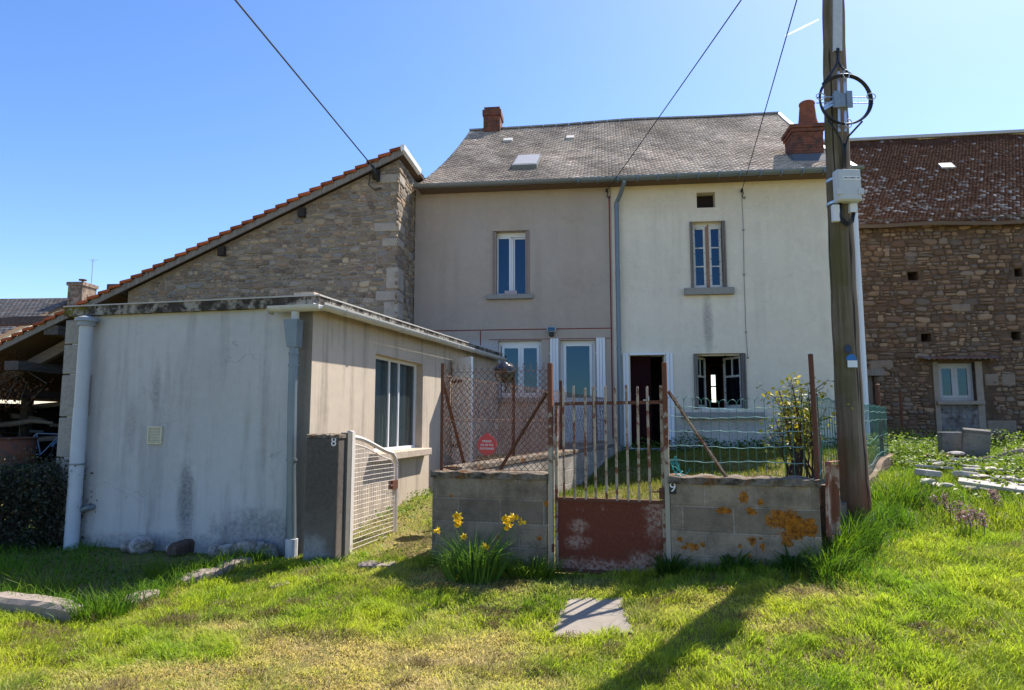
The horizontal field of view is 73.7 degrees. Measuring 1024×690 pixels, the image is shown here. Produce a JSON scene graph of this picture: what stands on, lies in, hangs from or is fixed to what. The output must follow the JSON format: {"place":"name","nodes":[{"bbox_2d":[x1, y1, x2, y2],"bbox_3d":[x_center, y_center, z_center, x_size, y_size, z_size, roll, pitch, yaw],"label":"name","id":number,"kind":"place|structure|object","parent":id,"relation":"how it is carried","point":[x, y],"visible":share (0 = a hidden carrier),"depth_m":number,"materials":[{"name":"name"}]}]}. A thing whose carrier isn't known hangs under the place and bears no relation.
{"place":"outdoors","nodes":[
{"label":"outdoors","id":0,"kind":"place"},
{"bbox_2d":[0,539,282,603],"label":"long grass","id":1,"kind":"structure","parent":0,"point":[17,564],"depth_m":6.65,"materials":[{"name":"green plant"}]},
{"bbox_2d":[353,451,540,558],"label":"path grass","id":2,"kind":"structure","parent":0,"point":[410,528],"depth_m":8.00,"materials":[{"name":"green plant"}]},
{"bbox_2d":[494,361,515,382],"bbox_3d":[-0.087,0.357,8.893,0.294,0.289,0.286,0,-6,0],"label":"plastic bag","id":3,"kind":"object","parent":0,"point":[501,370],"visible":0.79,"depth_m":8.82,"materials":[{"name":"plastic"}]},
{"bbox_2d":[0,451,1023,689],"bbox_3d":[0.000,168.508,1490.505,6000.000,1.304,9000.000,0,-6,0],"label":"ground","id":4,"kind":"structure","parent":0,"point":[413,539],"depth_m":4.91,"materials":[{"name":"green plant"}]},
{"bbox_2d":[0,425,37,453],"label":"old bicycle","id":5,"kind":"object","parent":4,"relation":"on","point":[4,431],"visible":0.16,"depth_m":17.52,"materials":[{"name":"black metal"}]},
{"bbox_2d":[0,437,38,471],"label":"rusty tank","id":6,"kind":"object","parent":4,"relation":"on","point":[13,446],"visible":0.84,"depth_m":14.05,"materials":[{"name":"orange metal"}]},
{"bbox_2d":[0,447,68,552],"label":"leaved shrub","id":7,"kind":"object","parent":4,"relation":"on","point":[7,495],"visible":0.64,"depth_m":7.57,"materials":[{"name":"green plant"}]},
{"bbox_2d":[0,591,83,621],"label":"kerb stone","id":8,"kind":"object","parent":4,"relation":"on","point":[18,601],"visible":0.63,"depth_m":5.24,"materials":[{"name":"stone"}]},
{"bbox_2d":[29,425,58,460],"bbox_3d":[-11.518,2.500,16.818,1.752,1.028,0.535,2,-7,-14],"label":"old bicycle","id":9,"kind":"object","parent":4,"relation":"on","point":[53,443],"visible":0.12,"depth_m":16.81,"materials":[{"name":"blue metal"}]},
{"bbox_2d":[0,458,96,550],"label":"leaved shrub","id":10,"kind":"object","parent":4,"relation":"on","point":[48,510],"visible":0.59,"depth_m":7.56,"materials":[{"name":"green plant"}]},
{"bbox_2d":[0,561,96,595],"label":"grass tuft","id":11,"kind":"object","parent":4,"relation":"on","point":[49,583],"visible":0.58,"depth_m":5.81,"materials":[{"name":"green plant"}]},
{"bbox_2d":[0,259,98,403],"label":"distant house","id":12,"kind":"structure","parent":4,"relation":"on","point":[24,307],"depth_m":29.62,"materials":[{"name":"stone"}]},
{"bbox_2d":[37,582,152,622],"bbox_3d":[-3.205,1.994,5.331,0.911,0.271,0.722,0,-6,0],"label":"grass tuft","id":13,"kind":"object","parent":4,"relation":"on","point":[120,608],"visible":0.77,"depth_m":5.27,"materials":[{"name":"green plant"}]},
{"bbox_2d":[120,540,130,551],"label":"rock","id":14,"kind":"object","parent":4,"relation":"on","point":[123,547],"visible":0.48,"depth_m":7.29,"materials":[{"name":"stone"}]},
{"bbox_2d":[127,535,155,553],"bbox_3d":[-3.932,2.135,7.263,0.288,0.230,0.237,-2,-7,16],"label":"rock","id":15,"kind":"object","parent":4,"relation":"on","point":[141,544],"visible":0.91,"depth_m":7.20,"materials":[{"name":"stone"}]},
{"bbox_2d":[125,589,158,609],"bbox_3d":[-3.074,2.105,5.623,0.171,0.126,0.338,-1,-7,13],"label":"kerb stone","id":16,"kind":"object","parent":4,"relation":"on","point":[141,596],"visible":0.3,"depth_m":5.60,"materials":[{"name":"stone"}]},
{"bbox_2d":[129,551,215,580],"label":"grass tuft","id":17,"kind":"object","parent":4,"relation":"on","point":[161,570],"visible":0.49,"depth_m":6.30,"materials":[{"name":"green plant"}]},
{"bbox_2d":[167,539,194,555],"bbox_3d":[-3.444,2.151,7.403,0.159,0.150,0.688,-2,-7,16],"label":"rock","id":18,"kind":"object","parent":4,"relation":"on","point":[184,546],"visible":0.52,"depth_m":7.15,"materials":[{"name":"grey stone"}]},
{"bbox_2d":[181,567,222,585],"bbox_3d":[-2.824,2.107,6.197,0.160,0.131,0.384,-5,-8,36],"label":"kerb stone","id":19,"kind":"object","parent":4,"relation":"on","point":[212,571],"visible":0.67,"depth_m":6.16,"materials":[{"name":"stone"}]},
{"bbox_2d":[0,144,424,462],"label":"stone shed","id":20,"kind":"structure","parent":4,"relation":"on","point":[348,236],"depth_m":14.75,"materials":[{"name":"stone"}]},
{"bbox_2d":[0,350,52,426],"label":"dry creeper","id":21,"kind":"object","parent":20,"relation":"hanging from","point":[13,384],"visible":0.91,"depth_m":15.40,"materials":[{"name":"brown plant"}]},
{"bbox_2d":[0,418,53,426],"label":"timber","id":22,"kind":"object","parent":20,"relation":"in","point":[16,422],"visible":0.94,"depth_m":17.14,"materials":[{"name":"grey wood"}]},
{"bbox_2d":[10,413,58,427],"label":"branch","id":23,"kind":"object","parent":20,"relation":"in","point":[15,416],"visible":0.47,"depth_m":17.79,"materials":[{"name":"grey wood"}]},
{"bbox_2d":[34,402,59,408],"bbox_3d":[-12.133,1.617,18.225,2.706,0.265,0.136,-1,-6,6],"label":"timber","id":24,"kind":"object","parent":20,"relation":"in","point":[46,405],"visible":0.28,"depth_m":18.20,"materials":[{"name":"grey wood"}]},
{"bbox_2d":[38,435,57,441],"bbox_3d":[-11.512,2.425,17.245,1.714,0.285,0.136,-1,-6,5],"label":"timber","id":25,"kind":"object","parent":20,"relation":"in","point":[49,438],"visible":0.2,"depth_m":17.22,"materials":[{"name":"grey wood"}]},
{"bbox_2d":[368,164,381,189],"bbox_3d":[-2.943,-3.567,14.499,0.275,0.491,0.310,-1,-6,7],"label":"cable anchor","id":26,"kind":"object","parent":20,"relation":"attached to","point":[374,170],"visible":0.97,"depth_m":14.50,"materials":[{"name":"black metal"}]},
{"bbox_2d":[234,0,372,166],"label":"overhead cable","id":27,"kind":"object","parent":26,"relation":"attached to","point":[264,35],"visible":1,"depth_m":10.37,"materials":[{"name":"black rubber"}]},
{"bbox_2d":[208,543,222,557],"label":"rock","id":28,"kind":"object","parent":4,"relation":"on","point":[213,548],"visible":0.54,"depth_m":7.02,"materials":[{"name":"stone"}]},
{"bbox_2d":[218,543,232,556],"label":"rock","id":29,"kind":"object","parent":4,"relation":"on","point":[227,548],"visible":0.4,"depth_m":6.97,"materials":[{"name":"stone"}]},
{"bbox_2d":[214,557,252,573],"bbox_3d":[-2.660,2.110,6.527,0.161,0.141,0.402,-3,-7,27],"label":"kerb stone","id":30,"kind":"object","parent":4,"relation":"on","point":[226,565],"visible":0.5,"depth_m":6.46,"materials":[{"name":"stone"}]},
{"bbox_2d":[231,539,256,557],"bbox_3d":[-2.699,2.090,6.965,0.277,0.204,0.330,-1,-7,12],"label":"rock","id":31,"kind":"object","parent":4,"relation":"on","point":[248,544],"visible":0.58,"depth_m":6.85,"materials":[{"name":"stone"}]},
{"bbox_2d":[255,543,273,557],"bbox_3d":[-2.534,2.111,6.959,0.223,0.187,0.208,1,-7,-12],"label":"rock","id":32,"kind":"object","parent":4,"relation":"on","point":[262,545],"visible":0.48,"depth_m":6.90,"materials":[{"name":"stone"}]},
{"bbox_2d":[265,545,278,558],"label":"rock","id":33,"kind":"object","parent":4,"relation":"on","point":[272,547],"visible":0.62,"depth_m":6.92,"materials":[{"name":"stone"}]},
{"bbox_2d":[51,292,506,558],"bbox_3d":[-2.550,1.461,11.217,3.663,3.401,8.285,-1,-7,13],"label":"annex","id":34,"kind":"object","parent":4,"relation":"on","point":[196,421],"visible":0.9,"depth_m":7.57,"materials":[{"name":"paint"}]},
{"bbox_2d":[369,355,431,461],"bbox_3d":[-1.643,0.889,9.592,0.411,1.379,1.979,-1,-7,13],"label":"window","id":35,"kind":"structure","parent":34,"relation":"in","point":[390,380],"depth_m":9.77,"materials":[{"name":"white plastic"}]},
{"bbox_2d":[451,357,472,463],"bbox_3d":[-0.849,1.107,11.537,0.049,1.788,0.560,5,-8,-39],"label":"door","id":36,"kind":"structure","parent":34,"relation":"in","point":[458,362],"depth_m":11.51,"materials":[{"name":"white plastic"}]},
{"bbox_2d":[303,433,346,560],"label":"gate pillar","id":37,"kind":"structure","parent":4,"relation":"on","point":[324,502],"depth_m":6.77,"materials":[{"name":"grey concrete"}]},
{"bbox_2d":[305,554,346,566],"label":"weed tuft","id":38,"kind":"object","parent":4,"relation":"on","point":[326,560],"visible":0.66,"depth_m":6.52,"materials":[{"name":"green plant"}]},
{"bbox_2d":[341,430,397,557],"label":"gate","id":39,"kind":"structure","parent":4,"relation":"on","point":[350,468],"depth_m":7.27,"materials":[{"name":"white metal"}]},
{"bbox_2d":[358,560,395,568],"bbox_3d":[-1.288,2.092,6.500,0.353,0.059,0.235,1,-7,-12],"label":"flat stone","id":40,"kind":"object","parent":4,"relation":"on","point":[374,564],"visible":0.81,"depth_m":6.42,"materials":[{"name":"stone"}]},
{"bbox_2d":[0,495,943,623],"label":"rank grass","id":41,"kind":"structure","parent":4,"relation":"on","point":[901,518],"depth_m":5.78,"materials":[{"name":"green plant"}]},
{"bbox_2d":[421,512,526,584],"bbox_3d":[-0.329,1.777,6.024,1.102,0.614,1.026,0,-6,0],"label":"daffodil clump","id":42,"kind":"object","parent":4,"relation":"on","point":[473,568],"visible":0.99,"depth_m":5.95,"materials":[{"name":"green plant"}]},
{"bbox_2d":[430,468,548,572],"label":"garden wall","id":43,"kind":"structure","parent":4,"relation":"on","point":[483,502],"depth_m":6.43,"materials":[{"name":"grey concrete"}]},
{"bbox_2d":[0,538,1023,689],"bbox_3d":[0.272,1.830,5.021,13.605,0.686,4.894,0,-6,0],"label":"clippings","id":44,"kind":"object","parent":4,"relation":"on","point":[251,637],"visible":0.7,"depth_m":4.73,"materials":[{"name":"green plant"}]},
{"bbox_2d":[443,444,621,498],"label":"boundary wall","id":45,"kind":"structure","parent":4,"relation":"on","point":[580,471],"depth_m":10.34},
{"bbox_2d":[440,362,604,470],"bbox_3d":[0.956,1.207,10.545,1.229,1.405,8.233,-2,-7,17],"label":"chain link fence","id":46,"kind":"object","parent":45,"relation":"on","point":[512,421],"visible":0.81,"depth_m":7.33,"materials":[{"name":"metal"}]},
{"bbox_2d":[477,433,496,454],"bbox_3d":[-0.242,0.959,6.604,0.195,0.213,0.012,-2,-7,17],"label":"notice disc","id":47,"kind":"object","parent":46,"relation":"attached to","point":[487,444],"visible":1,"depth_m":6.60,"materials":[{"name":"red plastic"}]},
{"bbox_2d":[501,549,581,581],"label":"grass tuft","id":48,"kind":"object","parent":4,"relation":"on","point":[528,570],"visible":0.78,"depth_m":6.06,"materials":[{"name":"green plant"}]},
{"bbox_2d":[62,545,1023,689],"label":"lawn weeds","id":49,"kind":"object","parent":4,"relation":"on","point":[216,666],"visible":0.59,"depth_m":4.29,"materials":[{"name":"green plant"}]},
{"bbox_2d":[547,363,554,569],"bbox_3d":[0.367,1.279,6.320,0.057,2.230,0.069,-2,-7,17],"label":"gate post","id":50,"kind":"object","parent":4,"relation":"on","point":[551,547],"visible":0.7,"depth_m":6.32,"materials":[{"name":"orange metal"}]},
{"bbox_2d":[499,392,547,469],"bbox_3d":[0.104,0.819,6.489,0.494,0.747,0.045,-2,-7,17],"label":"stay","id":51,"kind":"object","parent":50,"relation":"attached to","point":[523,430],"visible":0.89,"depth_m":6.49,"materials":[{"name":"orange metal"}]},
{"bbox_2d":[554,385,665,574],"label":"iron gate","id":52,"kind":"structure","parent":50,"relation":"attached to","point":[599,535],"depth_m":6.17,"materials":[{"name":"red metal"}]},
{"bbox_2d":[551,597,632,638],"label":"stone slab","id":53,"kind":"structure","parent":4,"relation":"on","point":[586,614],"depth_m":5.07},
{"bbox_2d":[413,99,870,455],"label":"house","id":54,"kind":"structure","parent":4,"relation":"on","point":[685,261],"depth_m":15.17,"materials":[{"name":"paint"}]},
{"bbox_2d":[486,230,532,299],"bbox_3d":[-0.034,-1.804,15.547,1.044,1.589,0.390,-1,-6,7],"label":"window","id":55,"kind":"structure","parent":54,"relation":"in","point":[510,251],"depth_m":15.65,"materials":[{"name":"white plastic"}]},
{"bbox_2d":[498,341,544,402],"bbox_3d":[0.164,0.592,15.209,1.151,1.381,0.300,-1,-6,7],"label":"window","id":56,"kind":"structure","parent":54,"relation":"in","point":[519,352],"depth_m":15.29,"materials":[{"name":"white plastic"}]},
{"bbox_2d":[547,327,555,336],"bbox_3d":[0.872,-0.289,15.099,0.200,0.215,0.146,-1,-6,7],"label":"wall lamp","id":57,"kind":"object","parent":54,"relation":"attached to","point":[551,330],"visible":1,"depth_m":15.04,"materials":[{"name":"grey glass"}]},
{"bbox_2d":[550,338,605,442],"bbox_3d":[1.448,0.996,15.036,1.214,2.289,0.251,-1,-6,7],"label":"door","id":58,"kind":"structure","parent":54,"relation":"in","point":[576,356],"depth_m":15.09,"materials":[{"name":"white plastic"}]},
{"bbox_2d":[622,353,674,446],"bbox_3d":[2.956,1.210,14.857,1.074,2.061,0.296,-1,-6,7],"label":"door","id":59,"kind":"structure","parent":54,"relation":"in","point":[640,367],"depth_m":14.91,"materials":[{"name":"red paint"}]},
{"bbox_2d":[606,0,741,190],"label":"overhead cable","id":60,"kind":"object","parent":54,"relation":"attached to","point":[679,88],"visible":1,"depth_m":11.28,"materials":[{"name":"black rubber"}]},
{"bbox_2d":[684,221,734,295],"bbox_3d":[4.292,-1.903,15.011,1.053,1.654,0.320,-1,-6,7],"label":"window","id":61,"kind":"structure","parent":54,"relation":"in","point":[706,259],"depth_m":15.06,"materials":[{"name":"white paint"}]},
{"bbox_2d":[710,373,717,403],"bbox_3d":[6.062,1.310,20.535,0.231,0.920,0.050,-1,-6,7],"label":"window","id":62,"kind":"structure","parent":54,"relation":"in","point":[715,374],"depth_m":20.50,"materials":[{"name":"white glass"}]},
{"bbox_2d":[681,354,764,418],"bbox_3d":[4.516,0.909,14.909,1.703,1.402,0.835,-1,-6,7],"label":"window","id":63,"kind":"structure","parent":54,"relation":"in","point":[742,375],"depth_m":14.66,"materials":[{"name":"white paint"}]},
{"bbox_2d":[662,362,671,561],"bbox_3d":[1.369,1.256,6.019,0.042,2.208,0.060,-2,-7,17],"label":"gate post","id":64,"kind":"object","parent":4,"relation":"on","point":[666,457],"visible":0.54,"depth_m":6.02,"materials":[{"name":"grey metal"}]},
{"bbox_2d":[670,456,689,475],"bbox_3d":[1.492,1.100,6.040,0.173,0.231,0.066,0,-6,0],"label":"twine","id":65,"kind":"object","parent":64,"relation":"attached to","point":[678,465],"visible":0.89,"depth_m":6.05,"materials":[{"name":"teal plastic"}]},
{"bbox_2d":[668,390,727,476],"bbox_3d":[1.632,0.782,6.023,0.504,0.774,0.040,-2,-7,17],"label":"stay","id":66,"kind":"object","parent":64,"relation":"attached to","point":[697,434],"visible":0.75,"depth_m":6.02,"materials":[{"name":"beige metal"}]},
{"bbox_2d":[641,547,697,577],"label":"weed tuft","id":67,"kind":"object","parent":4,"relation":"on","point":[673,564],"visible":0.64,"depth_m":5.77,"materials":[{"name":"green plant"}]},
{"bbox_2d":[708,549,757,573],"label":"weed tuft","id":68,"kind":"object","parent":4,"relation":"on","point":[741,563],"visible":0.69,"depth_m":5.67,"materials":[{"name":"green plant"}]},
{"bbox_2d":[619,430,867,453],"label":"yard weeds","id":69,"kind":"object","parent":4,"relation":"on","point":[761,445],"visible":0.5,"depth_m":14.18,"materials":[{"name":"green plant"}]},
{"bbox_2d":[668,473,821,570],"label":"garden wall","id":70,"kind":"structure","parent":4,"relation":"on","point":[759,516],"depth_m":5.79,"materials":[{"name":"grey concrete"}]},
{"bbox_2d":[669,484,675,493],"bbox_3d":[1.405,1.247,5.970,0.060,0.112,0.010,-2,-7,17],"label":"number plate","id":71,"kind":"object","parent":70,"relation":"attached to","point":[672,488],"visible":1,"depth_m":5.97,"materials":[{"name":"black metal"}]},
{"bbox_2d":[808,354,820,505],"bbox_3d":[2.572,0.713,5.805,0.055,1.281,0.051,0,-6,0],"label":"fence post","id":72,"kind":"object","parent":70,"relation":"on","point":[814,418],"visible":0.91,"depth_m":5.80,"materials":[{"name":"orange metal"}]},
{"bbox_2d":[766,543,817,572],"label":"weed tuft","id":73,"kind":"object","parent":4,"relation":"on","point":[786,557],"visible":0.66,"depth_m":5.53,"materials":[{"name":"green plant"}]},
{"bbox_2d":[759,384,830,475],"bbox_3d":[3.153,1.076,7.645,0.805,1.275,0.745,0,-6,0],"label":"rose bush","id":74,"kind":"object","parent":4,"relation":"on","point":[789,470],"visible":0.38,"depth_m":7.61,"materials":[{"name":"green plant"}]},
{"bbox_2d":[756,372,852,477],"bbox_3d":[2.802,0.948,6.479,0.914,1.379,0.639,-5,-8,35],"label":"rose bush","id":75,"kind":"object","parent":4,"relation":"on","point":[800,454],"visible":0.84,"depth_m":6.49,"materials":[{"name":"green plant"}]},
{"bbox_2d":[793,548,870,579],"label":"grass tuft","id":76,"kind":"object","parent":4,"relation":"on","point":[814,565],"visible":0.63,"depth_m":5.29,"materials":[{"name":"green plant"}]},
{"bbox_2d":[782,536,887,573],"bbox_3d":[2.564,1.661,5.442,0.846,0.317,0.739,-2,-7,20],"label":"grass tuft","id":77,"kind":"object","parent":4,"relation":"on","point":[825,554],"visible":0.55,"depth_m":5.41,"materials":[{"name":"green plant"}]},
{"bbox_2d":[816,0,875,526],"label":"utility pole","id":78,"kind":"object","parent":4,"relation":"on","point":[844,191],"visible":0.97,"depth_m":6.87,"materials":[{"name":"brown wood"}]},
{"bbox_2d":[741,0,796,190],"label":"overhead cable","id":79,"kind":"object","parent":78,"relation":"attached to","point":[771,87],"visible":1,"depth_m":11.14,"materials":[{"name":"black rubber"}]},
{"bbox_2d":[823,525,878,556],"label":"grass tuft","id":80,"kind":"object","parent":4,"relation":"on","point":[846,541],"visible":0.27,"depth_m":5.73,"materials":[{"name":"green plant"}]},
{"bbox_2d":[813,517,892,557],"bbox_3d":[2.836,1.621,5.875,1.006,0.392,1.016,-3,-7,24],"label":"grass tuft","id":81,"kind":"object","parent":4,"relation":"on","point":[863,543],"visible":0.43,"depth_m":5.75,"materials":[{"name":"green plant"}]},
{"bbox_2d":[820,453,894,547],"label":"kerb wall","id":82,"kind":"structure","parent":4,"relation":"on","point":[884,462],"depth_m":6.51,"materials":[{"name":"grey concrete"}]},
{"bbox_2d":[668,396,888,487],"bbox_3d":[4.199,1.366,8.326,1.078,1.356,7.105,-6,-9,42],"label":"wire fence","id":83,"kind":"object","parent":82,"relation":"on","point":[879,424],"visible":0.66,"depth_m":6.11,"materials":[{"name":"green metal"}]},
{"bbox_2d":[816,393,822,480],"bbox_3d":[2.781,0.969,6.211,0.067,1.062,0.064,0,-6,0],"label":"fence post","id":84,"kind":"object","parent":82,"relation":"on","point":[820,464],"visible":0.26,"depth_m":6.19,"materials":[{"name":"orange metal"}]},
{"bbox_2d":[825,461,839,536],"bbox_3d":[2.697,1.287,5.735,0.081,0.622,0.156,-3,-7,38],"label":"rusty channel","id":85,"kind":"object","parent":82,"relation":"attached to","point":[832,496],"visible":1,"depth_m":5.77,"materials":[{"name":"brown metal"}]},
{"bbox_2d":[875,384,883,452],"bbox_3d":[5.876,1.325,10.888,0.071,1.409,0.069,0,-6,0],"label":"fence post","id":86,"kind":"object","parent":82,"relation":"on","point":[878,396],"visible":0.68,"depth_m":10.90,"materials":[{"name":"orange metal"}]},
{"bbox_2d":[838,504,907,547],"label":"grass tuft","id":87,"kind":"object","parent":4,"relation":"on","point":[864,523],"visible":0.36,"depth_m":5.98,"materials":[{"name":"green plant"}]},
{"bbox_2d":[899,390,903,434],"bbox_3d":[8.801,1.676,15.409,0.071,1.296,0.069,0,-6,0],"label":"fence post","id":88,"kind":"object","parent":4,"relation":"on","point":[901,408],"visible":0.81,"depth_m":15.41,"materials":[{"name":"orange metal"}]},
{"bbox_2d":[870,473,964,505],"bbox_3d":[4.421,1.563,7.538,1.217,0.407,1.027,0,-6,0],"label":"grass tuft","id":89,"kind":"object","parent":4,"relation":"on","point":[934,485],"visible":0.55,"depth_m":7.46,"materials":[{"name":"green plant"}]},
{"bbox_2d":[869,474,966,512],"bbox_3d":[4.084,1.553,7.340,1.408,0.474,1.141,0,-6,0],"label":"grass tuft","id":90,"kind":"object","parent":4,"relation":"on","point":[876,493],"visible":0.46,"depth_m":7.21,"materials":[{"name":"green plant"}]},
{"bbox_2d":[823,129,1023,441],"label":"stone barn","id":91,"kind":"structure","parent":4,"relation":"on","point":[941,226],"depth_m":16.79,"materials":[{"name":"stone"}]},
{"bbox_2d":[938,363,973,400],"bbox_3d":[10.772,0.903,16.645,0.838,0.912,0.080,-1,-6,7],"label":"window","id":92,"kind":"structure","parent":91,"relation":"in","point":[955,379],"depth_m":16.61,"materials":[{"name":"grey paint"}]},
{"bbox_2d":[914,469,941,477],"bbox_3d":[5.274,1.625,8.660,0.248,0.080,0.187,7,-5,-11],"label":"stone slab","id":93,"kind":"object","parent":4,"relation":"on","point":[931,473],"visible":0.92,"depth_m":8.58,"materials":[{"name":"grey stone"}]},
{"bbox_2d":[915,464,953,468],"bbox_3d":[5.893,1.703,9.534,0.465,0.032,0.085,0,-10,29],"label":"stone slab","id":94,"kind":"object","parent":4,"relation":"on","point":[930,466],"visible":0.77,"depth_m":9.50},
{"bbox_2d":[867,426,1023,507],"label":"leafy weeds","id":95,"kind":"object","parent":4,"relation":"on","point":[897,446],"visible":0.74,"depth_m":10.36,"materials":[{"name":"green plant"}]},
{"bbox_2d":[937,432,961,453],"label":"concrete block","id":96,"kind":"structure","parent":4,"relation":"on","point":[948,441],"depth_m":10.99,"materials":[{"name":"grey concrete"}]},
{"bbox_2d":[954,509,966,533],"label":"dead nettle","id":97,"kind":"object","parent":4,"relation":"on","point":[959,515],"visible":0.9,"depth_m":6.31,"materials":[{"name":"pink plant"}]},
{"bbox_2d":[953,471,976,477],"bbox_3d":[5.708,1.629,8.588,0.279,0.072,0.136,8,-12,-16],"label":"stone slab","id":98,"kind":"object","parent":4,"relation":"on","point":[961,473],"visible":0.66,"depth_m":8.53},
{"bbox_2d":[961,513,976,539],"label":"dead nettle","id":99,"kind":"object","parent":4,"relation":"on","point":[967,522],"visible":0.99,"depth_m":6.13,"materials":[{"name":"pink plant"}]},
{"bbox_2d":[961,428,990,458],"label":"concrete block","id":100,"kind":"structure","parent":4,"relation":"on","point":[977,442],"depth_m":10.56,"materials":[{"name":"grey concrete"}]},
{"bbox_2d":[976,513,990,534],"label":"dead nettle","id":101,"kind":"object","parent":4,"relation":"on","point":[983,521],"visible":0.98,"depth_m":6.12,"materials":[{"name":"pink plant"}]},
{"bbox_2d":[958,477,1023,493],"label":"broken board","id":102,"kind":"object","parent":4,"relation":"on","point":[992,485],"visible":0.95,"depth_m":7.53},
{"bbox_2d":[982,448,1023,458],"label":"broken board","id":103,"kind":"object","parent":4,"relation":"on","point":[1020,450],"visible":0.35,"depth_m":9.80,"materials":[{"name":"grey wood"}]},
{"label":"broken board","id":104,"kind":"object","parent":4,"relation":"on","visible":0},
{"bbox_2d":[962,467,1009,471],"bbox_3d":[6.246,1.636,8.942,0.682,0.040,0.077,2,-3,-3],"label":"broken board","id":105,"kind":"object","parent":104,"relation":"on","point":[969,469],"visible":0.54,"depth_m":8.90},
{"bbox_2d":[0,0,1023,401],"label":"sky","id":106,"kind":"structure","parent":0,"point":[134,134],"materials":[{"name":"blue"}]},
{"bbox_2d":[554,444,878,563],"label":"yard grass","id":107,"kind":"structure","parent":0,"point":[748,453],"depth_m":11.41,"materials":[{"name":"green plant"}]},
{"bbox_2d":[834,440,1023,548],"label":"bank grass","id":108,"kind":"structure","parent":0,"point":[1009,509],"depth_m":7.02,"materials":[{"name":"green plant"}]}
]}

